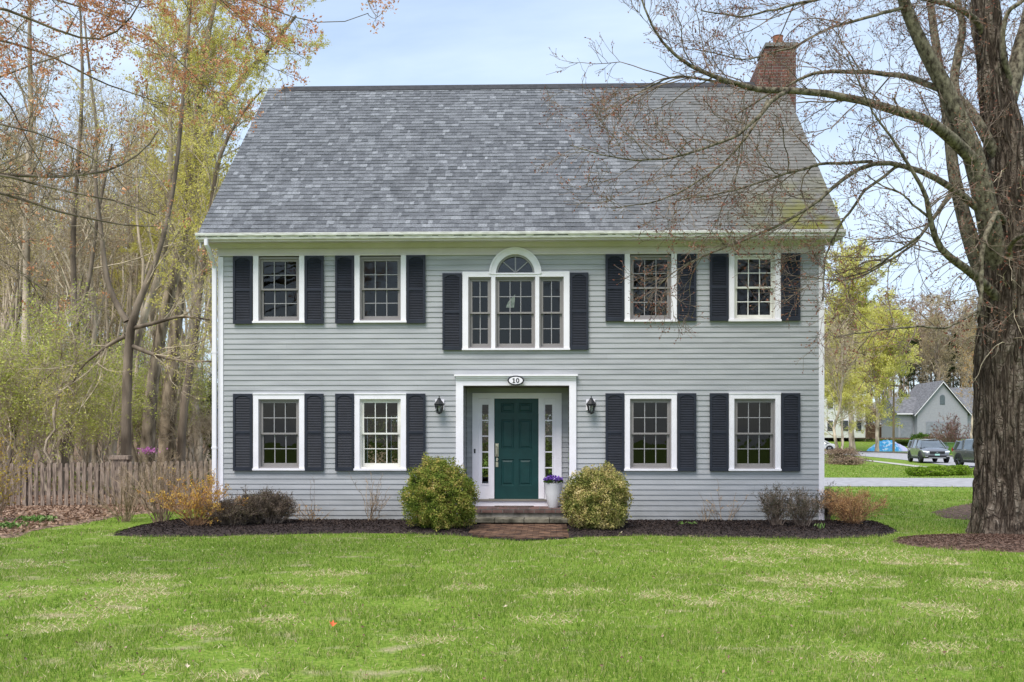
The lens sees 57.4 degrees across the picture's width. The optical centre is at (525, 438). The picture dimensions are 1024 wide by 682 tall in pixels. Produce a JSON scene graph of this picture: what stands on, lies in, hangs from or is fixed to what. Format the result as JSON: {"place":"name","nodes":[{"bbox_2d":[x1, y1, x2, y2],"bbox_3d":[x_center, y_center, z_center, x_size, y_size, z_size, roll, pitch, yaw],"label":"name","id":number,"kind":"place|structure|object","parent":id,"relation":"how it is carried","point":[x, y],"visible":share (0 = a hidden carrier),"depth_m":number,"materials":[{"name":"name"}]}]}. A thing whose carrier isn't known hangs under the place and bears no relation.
{"place":"outdoors","nodes":[
{"label":"outdoors","id":0,"kind":"place"},
{"bbox_2d":[0,525,1021,681],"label":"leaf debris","id":1,"kind":"object","parent":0,"point":[362,626],"visible":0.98,"depth_m":9.26,"materials":[{"name":"brown plant"}]},
{"bbox_2d":[0,424,1023,681],"bbox_3d":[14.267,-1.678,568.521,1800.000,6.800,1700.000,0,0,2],"label":"ground","id":2,"kind":"structure","parent":0,"point":[234,662],"depth_m":9.68,"materials":[{"name":"green plant"}]},
{"bbox_2d":[0,304,39,490],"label":"sapling","id":3,"kind":"object","parent":2,"relation":"on","point":[11,336],"visible":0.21,"depth_m":30.36,"materials":[{"name":"green plant"}]},
{"bbox_2d":[0,334,41,491],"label":"sapling","id":4,"kind":"object","parent":2,"relation":"on","point":[9,390],"visible":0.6,"depth_m":28.37,"materials":[{"name":"green plant"}]},
{"bbox_2d":[0,326,44,437],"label":"sapling","id":5,"kind":"object","parent":2,"relation":"on","point":[7,397],"visible":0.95,"depth_m":27.82,"materials":[{"name":"green plant"}]},
{"bbox_2d":[0,81,45,478],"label":"tree","id":6,"kind":"object","parent":2,"relation":"on","point":[18,289],"visible":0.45,"depth_m":34.92,"materials":[{"name":"brown plant"}]},
{"bbox_2d":[0,98,55,343],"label":"woodland tree","id":7,"kind":"object","parent":2,"relation":"on","point":[11,274],"visible":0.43,"depth_m":38.29,"materials":[{"name":"brown plant"}]},
{"bbox_2d":[0,363,62,489],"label":"sapling","id":8,"kind":"object","parent":2,"relation":"on","point":[18,417],"visible":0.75,"depth_m":28.40,"materials":[{"name":"green plant"}]},
{"bbox_2d":[0,2,68,223],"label":"tree","id":9,"kind":"object","parent":2,"relation":"on","point":[12,123],"visible":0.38,"depth_m":35.18,"materials":[{"name":"brown plant"}]},
{"bbox_2d":[0,277,69,490],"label":"sapling","id":10,"kind":"object","parent":2,"relation":"on","point":[39,321],"visible":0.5,"depth_m":29.72,"materials":[{"name":"green plant"}]},
{"bbox_2d":[0,102,75,467],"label":"woodland tree","id":11,"kind":"object","parent":2,"relation":"on","point":[35,123],"visible":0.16,"depth_m":45.91,"materials":[{"name":"brown plant"}]},
{"bbox_2d":[0,114,84,474],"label":"woodland tree","id":12,"kind":"object","parent":2,"relation":"on","point":[21,286],"visible":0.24,"depth_m":41.22,"materials":[{"name":"green plant"}]},
{"bbox_2d":[0,339,92,488],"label":"arching sapling","id":13,"kind":"object","parent":2,"relation":"on","point":[9,455],"visible":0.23,"depth_m":28.98,"materials":[{"name":"green plant"}]},
{"bbox_2d":[0,0,93,465],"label":"woodland tree","id":14,"kind":"object","parent":2,"relation":"on","point":[26,250],"visible":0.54,"depth_m":32.90,"materials":[{"name":"brown plant"}]},
{"bbox_2d":[30,114,105,467],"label":"tree","id":15,"kind":"object","parent":2,"relation":"on","point":[36,446],"visible":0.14,"depth_m":40.78,"materials":[{"name":"brown plant"}]},
{"bbox_2d":[34,341,104,466],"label":"sapling","id":16,"kind":"object","parent":2,"relation":"on","point":[65,401],"visible":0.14,"depth_m":31.92,"materials":[{"name":"green plant"}]},
{"bbox_2d":[31,123,118,480],"bbox_3d":[-18.383,-5.599,38.051,3.562,14.933,3.526,0,0,42],"label":"woodland tree","id":17,"kind":"object","parent":2,"relation":"on","point":[89,456],"visible":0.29,"depth_m":38.23,"materials":[{"name":"green plant"}]},
{"bbox_2d":[12,271,143,495],"bbox_3d":[-13.210,-1.509,27.493,2.420,6.801,3.837,0,0,23],"label":"sapling","id":18,"kind":"object","parent":2,"relation":"on","point":[60,352],"visible":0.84,"depth_m":27.02,"materials":[{"name":"green plant"}]},
{"bbox_2d":[40,370,120,480],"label":"sapling","id":19,"kind":"object","parent":2,"relation":"on","point":[82,435],"visible":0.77,"depth_m":27.39,"materials":[{"name":"green plant"}]},
{"bbox_2d":[52,77,115,462],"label":"tree","id":20,"kind":"object","parent":2,"relation":"on","point":[78,299],"visible":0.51,"depth_m":35.16,"materials":[{"name":"brown plant"}]},
{"bbox_2d":[32,180,138,463],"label":"woodland tree","id":21,"kind":"object","parent":2,"relation":"on","point":[109,302],"visible":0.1,"depth_m":51.04,"materials":[{"name":"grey plant"}]},
{"bbox_2d":[65,370,120,488],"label":"sapling","id":22,"kind":"object","parent":2,"relation":"on","point":[98,446],"visible":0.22,"depth_m":31.38,"materials":[{"name":"green plant"}]},
{"bbox_2d":[2,0,199,490],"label":"woodland tree","id":23,"kind":"object","parent":2,"relation":"on","point":[72,261],"visible":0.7,"depth_m":29.96,"materials":[{"name":"brown plant"}]},
{"bbox_2d":[0,495,203,537],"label":"leaf litter strip","id":24,"kind":"object","parent":2,"relation":"on","point":[89,520],"visible":0.08,"depth_m":19.87,"materials":[{"name":"brown plant"}]},
{"bbox_2d":[0,432,37,519],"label":"forsythia","id":25,"kind":"object","parent":24,"relation":"on","point":[2,485],"visible":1,"depth_m":18.81,"materials":[{"name":"yellow plant"}]},
{"bbox_2d":[0,493,208,535],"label":"fallen leaves","id":26,"kind":"object","parent":24,"relation":"on","point":[15,511],"visible":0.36,"depth_m":20.83,"materials":[{"name":"brown plant"}]},
{"bbox_2d":[43,121,161,481],"bbox_3d":[-16.503,-5.363,36.756,4.649,14.413,4.624,0,0,-25],"label":"woodland tree","id":27,"kind":"object","parent":2,"relation":"on","point":[95,330],"visible":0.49,"depth_m":36.45,"materials":[{"name":"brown plant"}]},
{"bbox_2d":[0,460,217,505],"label":"picket fence","id":28,"kind":"object","parent":2,"relation":"on","point":[66,492],"visible":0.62,"depth_m":23.05,"materials":[{"name":"brown wood"}]},
{"bbox_2d":[68,343,153,462],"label":"sapling","id":29,"kind":"object","parent":2,"relation":"on","point":[107,401],"visible":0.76,"depth_m":27.39,"materials":[{"name":"green plant"}]},
{"bbox_2d":[66,101,159,381],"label":"tree","id":30,"kind":"object","parent":2,"relation":"on","point":[92,310],"visible":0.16,"depth_m":44.37,"materials":[{"name":"brown plant"}]},
{"bbox_2d":[70,457,160,521],"bbox_3d":[-8.245,1.032,19.227,1.702,1.367,1.991,0,0,34],"label":"bare shrub","id":31,"kind":"object","parent":2,"relation":"on","point":[127,515],"visible":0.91,"depth_m":19.11,"materials":[{"name":"brown plant"}]},
{"bbox_2d":[80,326,160,454],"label":"sapling","id":32,"kind":"object","parent":2,"relation":"on","point":[144,405],"visible":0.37,"depth_m":30.13,"materials":[{"name":"green plant"}]},
{"bbox_2d":[88,201,160,464],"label":"woodland tree","id":33,"kind":"object","parent":2,"relation":"on","point":[116,312],"visible":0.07,"depth_m":54.20,"materials":[{"name":"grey plant"}]},
{"bbox_2d":[89,77,164,452],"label":"tree","id":34,"kind":"object","parent":2,"relation":"on","point":[107,327],"visible":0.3,"depth_m":41.27,"materials":[{"name":"brown plant"}]},
{"bbox_2d":[9,0,246,461],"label":"forked tree","id":35,"kind":"object","parent":2,"relation":"on","point":[127,371],"visible":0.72,"depth_m":26.92,"materials":[{"name":"brown plant"}]},
{"bbox_2d":[104,99,155,358],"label":"tree","id":36,"kind":"object","parent":2,"relation":"on","point":[120,322],"visible":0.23,"depth_m":45.37,"materials":[{"name":"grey plant"}]},
{"bbox_2d":[103,74,159,368],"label":"tree","id":37,"kind":"object","parent":2,"relation":"on","point":[128,295],"visible":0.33,"depth_m":41.65,"materials":[{"name":"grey plant"}]},
{"bbox_2d":[98,144,167,470],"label":"woodland tree","id":38,"kind":"object","parent":2,"relation":"on","point":[129,310],"visible":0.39,"depth_m":40.19,"materials":[{"name":"grey plant"}]},
{"bbox_2d":[106,114,168,466],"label":"woodland tree","id":39,"kind":"object","parent":2,"relation":"on","point":[130,226],"visible":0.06,"depth_m":51.21,"materials":[{"name":"grey plant"}]},
{"bbox_2d":[105,320,190,480],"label":"sapling","id":40,"kind":"object","parent":2,"relation":"on","point":[162,380],"visible":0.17,"depth_m":36.14,"materials":[{"name":"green plant"}]},
{"bbox_2d":[109,130,190,347],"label":"woodland tree","id":41,"kind":"object","parent":2,"relation":"on","point":[153,311],"visible":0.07,"depth_m":50.45,"materials":[{"name":"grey plant"}]},
{"bbox_2d":[104,60,220,478],"bbox_3d":[-14.616,-7.159,39.644,4.609,18.083,4.339,0,0,17],"label":"woodland tree","id":42,"kind":"object","parent":2,"relation":"on","point":[197,459],"visible":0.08,"depth_m":39.61,"materials":[{"name":"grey plant"}]},
{"bbox_2d":[104,0,228,486],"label":"woodland tree","id":43,"kind":"object","parent":2,"relation":"on","point":[155,286],"visible":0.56,"depth_m":32.90,"materials":[{"name":"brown plant"}]},
{"bbox_2d":[124,3,226,484],"bbox_3d":[-13.236,-7.217,35.486,3.966,18.241,2.570,0,0,-26],"label":"tree","id":44,"kind":"object","parent":2,"relation":"on","point":[134,455],"visible":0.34,"depth_m":34.73,"materials":[{"name":"brown plant"}]},
{"bbox_2d":[155,376,217,478],"bbox_3d":[-12.575,-0.260,35.557,3.573,4.268,2.521,0,0,-34],"label":"bare brush","id":45,"kind":"object","parent":2,"relation":"on","point":[207,430],"visible":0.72,"depth_m":35.60,"materials":[{"name":"brown plant"}]},
{"bbox_2d":[171,332,217,464],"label":"sapling","id":46,"kind":"object","parent":2,"relation":"on","point":[197,389],"visible":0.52,"depth_m":36.20,"materials":[{"name":"green plant"}]},
{"bbox_2d":[131,0,260,482],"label":"leaning tree","id":47,"kind":"object","parent":2,"relation":"on","point":[148,433],"visible":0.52,"depth_m":33.82,"materials":[{"name":"brown plant"}]},
{"bbox_2d":[166,104,230,471],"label":"woodland tree","id":48,"kind":"object","parent":2,"relation":"on","point":[190,455],"visible":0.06,"depth_m":48.82,"materials":[{"name":"brown plant"}]},
{"bbox_2d":[0,0,398,330],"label":"red flowering maple","id":49,"kind":"object","parent":2,"relation":"on","point":[237,10],"visible":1,"depth_m":11.41,"materials":[{"name":"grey plant"}]},
{"bbox_2d":[178,15,237,482],"bbox_3d":[-11.765,-7.115,34.713,2.428,18.033,3.747,0,0,-25],"label":"tree","id":50,"kind":"object","parent":2,"relation":"on","point":[193,312],"visible":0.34,"depth_m":35.55,"materials":[{"name":"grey plant"}]},
{"bbox_2d":[174,86,241,456],"bbox_3d":[-12.282,-6.277,36.925,3.326,16.320,2.155,0,0,30],"label":"tree","id":51,"kind":"object","parent":2,"relation":"on","point":[188,334],"visible":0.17,"depth_m":37.06,"materials":[{"name":"brown plant"}]},
{"bbox_2d":[144,35,292,487],"bbox_3d":[-9.989,-5.739,30.705,4.838,15.103,4.042,0,0,2],"label":"woodland tree","id":52,"kind":"object","parent":2,"relation":"on","point":[182,427],"visible":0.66,"depth_m":30.89,"materials":[{"name":"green plant"}]},
{"bbox_2d":[119,0,331,481],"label":"yellow leafing tree","id":53,"kind":"object","parent":2,"relation":"on","point":[177,325],"visible":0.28,"depth_m":35.83,"materials":[{"name":"brown plant"}]},
{"bbox_2d":[368,416,397,462],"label":"tall hedge bush","id":54,"kind":"object","parent":2,"relation":"on","point":[381,428],"visible":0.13,"depth_m":42.69,"materials":[{"name":"green plant"}]},
{"bbox_2d":[482,414,487,476],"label":"tall hedge bush","id":55,"kind":"object","parent":2,"relation":"on","point":[484,431],"visible":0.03,"depth_m":41.92,"materials":[{"name":"green plant"}]},
{"bbox_2d":[112,517,899,538],"bbox_3d":[-0.207,1.704,17.935,14.640,0.192,3.900,0,0,2],"label":"mulch bed","id":56,"kind":"object","parent":2,"relation":"on","point":[398,530],"visible":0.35,"depth_m":16.71,"materials":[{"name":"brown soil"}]},
{"bbox_2d":[111,438,211,522],"bbox_3d":[-7.149,0.833,18.538,2.100,1.724,1.925,0,0,-43],"label":"bare shrub","id":57,"kind":"object","parent":56,"relation":"on","point":[160,517],"visible":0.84,"depth_m":18.40,"materials":[{"name":"brown plant"}]},
{"bbox_2d":[136,468,248,525],"bbox_3d":[-6.120,1.109,17.296,1.745,1.171,1.482,0,0,-41],"label":"golden shrub","id":58,"kind":"object","parent":56,"relation":"on","point":[196,501],"visible":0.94,"depth_m":17.28,"materials":[{"name":"orange plant"}]},
{"bbox_2d":[199,490,266,524],"bbox_3d":[-5.482,1.340,17.522,1.218,0.710,1.046,0,0,-18],"label":"heather shrub","id":59,"kind":"object","parent":56,"relation":"on","point":[236,514],"visible":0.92,"depth_m":17.34,"materials":[{"name":"brown plant"}]},
{"bbox_2d":[241,486,299,524],"bbox_3d":[-4.979,1.284,17.794,1.420,0.820,1.086,0,0,2],"label":"heather shrub","id":60,"kind":"object","parent":56,"relation":"on","point":[278,507],"visible":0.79,"depth_m":17.71,"materials":[{"name":"brown plant"}]},
{"bbox_2d":[349,472,390,520],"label":"bare twig shrub","id":61,"kind":"object","parent":56,"relation":"on","point":[371,508],"visible":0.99,"depth_m":18.26,"materials":[{"name":"brown plant"}]},
{"bbox_2d":[397,452,480,530],"bbox_3d":[-1.589,0.966,17.253,1.538,1.441,1.461,0,0,2],"label":"boxwood shrub","id":62,"kind":"object","parent":56,"relation":"on","point":[426,499],"visible":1,"depth_m":16.87,"materials":[{"name":"green plant"}]},
{"bbox_2d":[557,461,633,529],"bbox_3d":[1.281,1.048,17.103,1.420,1.278,1.457,0,0,2],"label":"boxwood shrub","id":63,"kind":"object","parent":56,"relation":"on","point":[595,498],"visible":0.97,"depth_m":16.74,"materials":[{"name":"green plant"}]},
{"bbox_2d":[752,481,793,524],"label":"dark shrub","id":64,"kind":"object","parent":56,"relation":"on","point":[775,506],"visible":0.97,"depth_m":17.33,"materials":[{"name":"brown plant"}]},
{"bbox_2d":[778,486,829,526],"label":"dark shrub","id":65,"kind":"object","parent":56,"relation":"on","point":[801,508],"visible":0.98,"depth_m":17.11,"materials":[{"name":"brown plant"}]},
{"bbox_2d":[812,484,891,523],"bbox_3d":[6.238,1.305,17.853,1.501,0.823,1.493,0,0,2],"label":"orange shrub","id":66,"kind":"object","parent":56,"relation":"on","point":[844,506],"visible":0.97,"depth_m":17.76,"materials":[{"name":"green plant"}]},
{"bbox_2d":[467,524,568,540],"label":"brick path","id":67,"kind":"structure","parent":2,"relation":"on","point":[511,539],"depth_m":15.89,"materials":[{"name":"brown brick"}]},
{"bbox_2d":[195,34,846,525],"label":"house","id":68,"kind":"structure","parent":2,"relation":"on","point":[387,250],"depth_m":18.79,"materials":[{"name":"paint"}]},
{"bbox_2d":[252,256,304,322],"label":"window","id":69,"kind":"structure","parent":68,"relation":"in","point":[258,263],"depth_m":18.82,"materials":[{"name":"white paint"}]},
{"bbox_2d":[252,393,304,469],"bbox_3d":[-4.949,-0.128,18.869,1.061,1.549,0.214,0,0,2],"label":"window","id":70,"kind":"structure","parent":68,"relation":"in","point":[259,399],"depth_m":18.80,"materials":[{"name":"white paint"}]},
{"bbox_2d":[354,255,406,322],"bbox_3d":[-2.901,-2.990,18.815,1.063,1.348,0.214,0,0,2],"label":"window","id":71,"kind":"structure","parent":68,"relation":"in","point":[359,290],"depth_m":18.76,"materials":[{"name":"white paint"}]},
{"bbox_2d":[354,393,406,470],"bbox_3d":[-2.901,-0.128,18.815,1.063,1.549,0.214,0,0,2],"label":"window","id":72,"kind":"structure","parent":68,"relation":"in","point":[359,398],"depth_m":18.74,"materials":[{"name":"white paint"}]},
{"bbox_2d":[365,413,397,462],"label":"back window","id":73,"kind":"structure","parent":68,"relation":"in","point":[366,414],"depth_m":27.30,"materials":[{"name":"white paint"}]},
{"bbox_2d":[462,247,569,349],"bbox_3d":[-0.182,-2.785,18.744,2.156,2.050,0.215,0,0,2],"label":"palladian window","id":74,"kind":"structure","parent":68,"relation":"in","point":[493,277],"depth_m":18.68,"materials":[{"name":"white paint"}]},
{"bbox_2d":[494,399,537,498],"bbox_3d":[-0.181,0.221,19.450,0.915,2.087,0.123,0,0,2],"label":"front door","id":75,"kind":"structure","parent":68,"relation":"in","point":[515,420],"depth_m":19.47,"materials":[{"name":"paint"}]},
{"bbox_2d":[624,254,677,321],"bbox_3d":[2.499,-2.990,18.674,1.057,1.348,0.214,0,0,2],"label":"window","id":76,"kind":"structure","parent":68,"relation":"in","point":[628,306],"depth_m":18.63,"materials":[{"name":"white paint"}]},
{"bbox_2d":[624,393,677,470],"bbox_3d":[2.499,-0.128,18.674,1.057,1.549,0.214,0,0,2],"label":"window","id":77,"kind":"structure","parent":68,"relation":"in","point":[630,398],"depth_m":18.60,"materials":[{"name":"white paint"}]},
{"bbox_2d":[728,253,781,321],"bbox_3d":[4.556,-2.990,18.620,1.045,1.348,0.214,0,0,2],"label":"window","id":78,"kind":"structure","parent":68,"relation":"in","point":[775,316],"depth_m":18.57,"materials":[{"name":"white paint"}]},
{"bbox_2d":[729,393,781,470],"bbox_3d":[4.556,-0.128,18.620,1.045,1.549,0.214,0,0,2],"label":"window","id":79,"kind":"structure","parent":68,"relation":"in","point":[774,399],"depth_m":18.55,"materials":[{"name":"white paint"}]},
{"bbox_2d":[538,414,568,474],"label":"tall hedge bush","id":80,"kind":"object","parent":2,"relation":"on","point":[548,447],"visible":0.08,"depth_m":42.62,"materials":[{"name":"green plant"}]},
{"bbox_2d":[824,385,864,437],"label":"white house","id":81,"kind":"structure","parent":2,"relation":"on","point":[860,427],"depth_m":141.99,"materials":[{"name":"white wood"}]},
{"bbox_2d":[824,446,869,463],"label":"dry shrub","id":82,"kind":"object","parent":2,"relation":"on","point":[836,453],"visible":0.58,"depth_m":61.52,"materials":[{"name":"brown plant"}]},
{"bbox_2d":[824,345,873,449],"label":"willow tree","id":83,"kind":"object","parent":2,"relation":"on","point":[847,390],"visible":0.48,"depth_m":103.46,"materials":[{"name":"green plant"}]},
{"bbox_2d":[824,303,875,460],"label":"bare tree","id":84,"kind":"object","parent":2,"relation":"on","point":[827,361],"visible":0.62,"depth_m":69.55,"materials":[{"name":"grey plant"}]},
{"bbox_2d":[824,197,902,450],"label":"willow tree","id":85,"kind":"object","parent":2,"relation":"on","point":[851,437],"visible":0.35,"depth_m":117.49,"materials":[{"name":"green plant"}]},
{"bbox_2d":[846,286,923,450],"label":"willow tree","id":86,"kind":"object","parent":2,"relation":"on","point":[886,365],"visible":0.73,"depth_m":110.56,"materials":[{"name":"green plant"}]},
{"bbox_2d":[898,329,927,395],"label":"pine tree","id":87,"kind":"object","parent":2,"relation":"on","point":[913,373],"visible":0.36,"depth_m":147.37,"materials":[{"name":"green plant"}]},
{"bbox_2d":[902,294,949,382],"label":"woodland tree","id":88,"kind":"object","parent":2,"relation":"on","point":[926,352],"visible":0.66,"depth_m":145.12,"materials":[{"name":"brown plant"}]},
{"bbox_2d":[880,380,972,437],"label":"garage house","id":89,"kind":"structure","parent":2,"relation":"on","point":[922,407],"depth_m":132.39,"materials":[{"name":"grey wood"}]},
{"bbox_2d":[919,288,962,379],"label":"woodland tree","id":90,"kind":"object","parent":2,"relation":"on","point":[949,311],"visible":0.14,"depth_m":159.09,"materials":[{"name":"brown plant"}]},
{"bbox_2d":[919,293,964,383],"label":"woodland tree","id":91,"kind":"object","parent":2,"relation":"on","point":[945,354],"visible":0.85,"depth_m":142.52,"materials":[{"name":"brown plant"}]},
{"bbox_2d":[928,412,970,442],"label":"plum bush","id":92,"kind":"object","parent":2,"relation":"on","point":[951,434],"visible":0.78,"depth_m":109.61,"materials":[{"name":"brown plant"}]},
{"bbox_2d":[931,503,971,519],"bbox_3d":[10.859,1.737,22.280,3.720,0.126,5.640,0,0,2],"label":"bare soil patch","id":93,"kind":"object","parent":2,"relation":"on","point":[967,512],"visible":0.31,"depth_m":21.30,"materials":[{"name":"brown soil"}]},
{"bbox_2d":[940,332,963,387],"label":"pine tree","id":94,"kind":"object","parent":2,"relation":"on","point":[953,368],"visible":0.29,"depth_m":159.48,"materials":[{"name":"green plant"}]},
{"bbox_2d":[893,534,1023,552],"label":"tree mulch ring","id":95,"kind":"object","parent":2,"relation":"on","point":[989,545],"visible":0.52,"depth_m":14.66,"materials":[{"name":"brown soil"}]},
{"bbox_2d":[530,0,1023,534],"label":"bare maple tree","id":96,"kind":"object","parent":95,"relation":"on","point":[994,202],"visible":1,"depth_m":15.77,"materials":[{"name":"brown plant"}]},
{"bbox_2d":[893,533,1023,551],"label":"bark chips","id":97,"kind":"object","parent":95,"relation":"on","point":[983,539],"visible":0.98,"depth_m":15.04,"materials":[{"name":"brown wood"}]},
{"bbox_2d":[948,291,977,438],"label":"woodland tree","id":98,"kind":"object","parent":2,"relation":"on","point":[971,324],"visible":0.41,"depth_m":144.19,"materials":[{"name":"brown plant"}]},
{"bbox_2d":[954,323,975,438],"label":"golden tree","id":99,"kind":"object","parent":2,"relation":"on","point":[970,360],"visible":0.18,"depth_m":96.22,"materials":[{"name":"brown plant"}]},
{"bbox_2d":[0,526,1023,681],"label":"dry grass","id":100,"kind":"structure","parent":0,"point":[574,591],"depth_m":10.09,"materials":[{"name":"plant"}]},
{"bbox_2d":[0,0,1023,423],"label":"sky","id":101,"kind":"structure","parent":0,"point":[426,42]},
{"bbox_2d":[543,475,562,507],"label":"potted pansies","id":102,"kind":"object","parent":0,"point":[553,489],"visible":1,"depth_m":18.87,"materials":[{"name":"white ceramic"}]},
{"bbox_2d":[824,478,973,486],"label":"driveway","id":103,"kind":"structure","parent":0,"point":[907,482],"depth_m":35.85,"materials":[{"name":"grey asphalt"}]},
{"bbox_2d":[824,451,974,467],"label":"road","id":104,"kind":"structure","parent":0,"point":[901,456],"depth_m":82.28,"materials":[{"name":"grey asphalt"}]},
{"bbox_2d":[907,438,949,462],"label":"parked suv","id":105,"kind":"object","parent":104,"relation":"on","point":[933,449],"visible":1,"depth_m":64.83,"materials":[{"name":"grey paint"}]},
{"bbox_2d":[952,438,973,464],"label":"parked suv","id":106,"kind":"object","parent":104,"relation":"on","point":[962,450],"visible":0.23,"depth_m":55.45,"materials":[{"name":"grey paint"}]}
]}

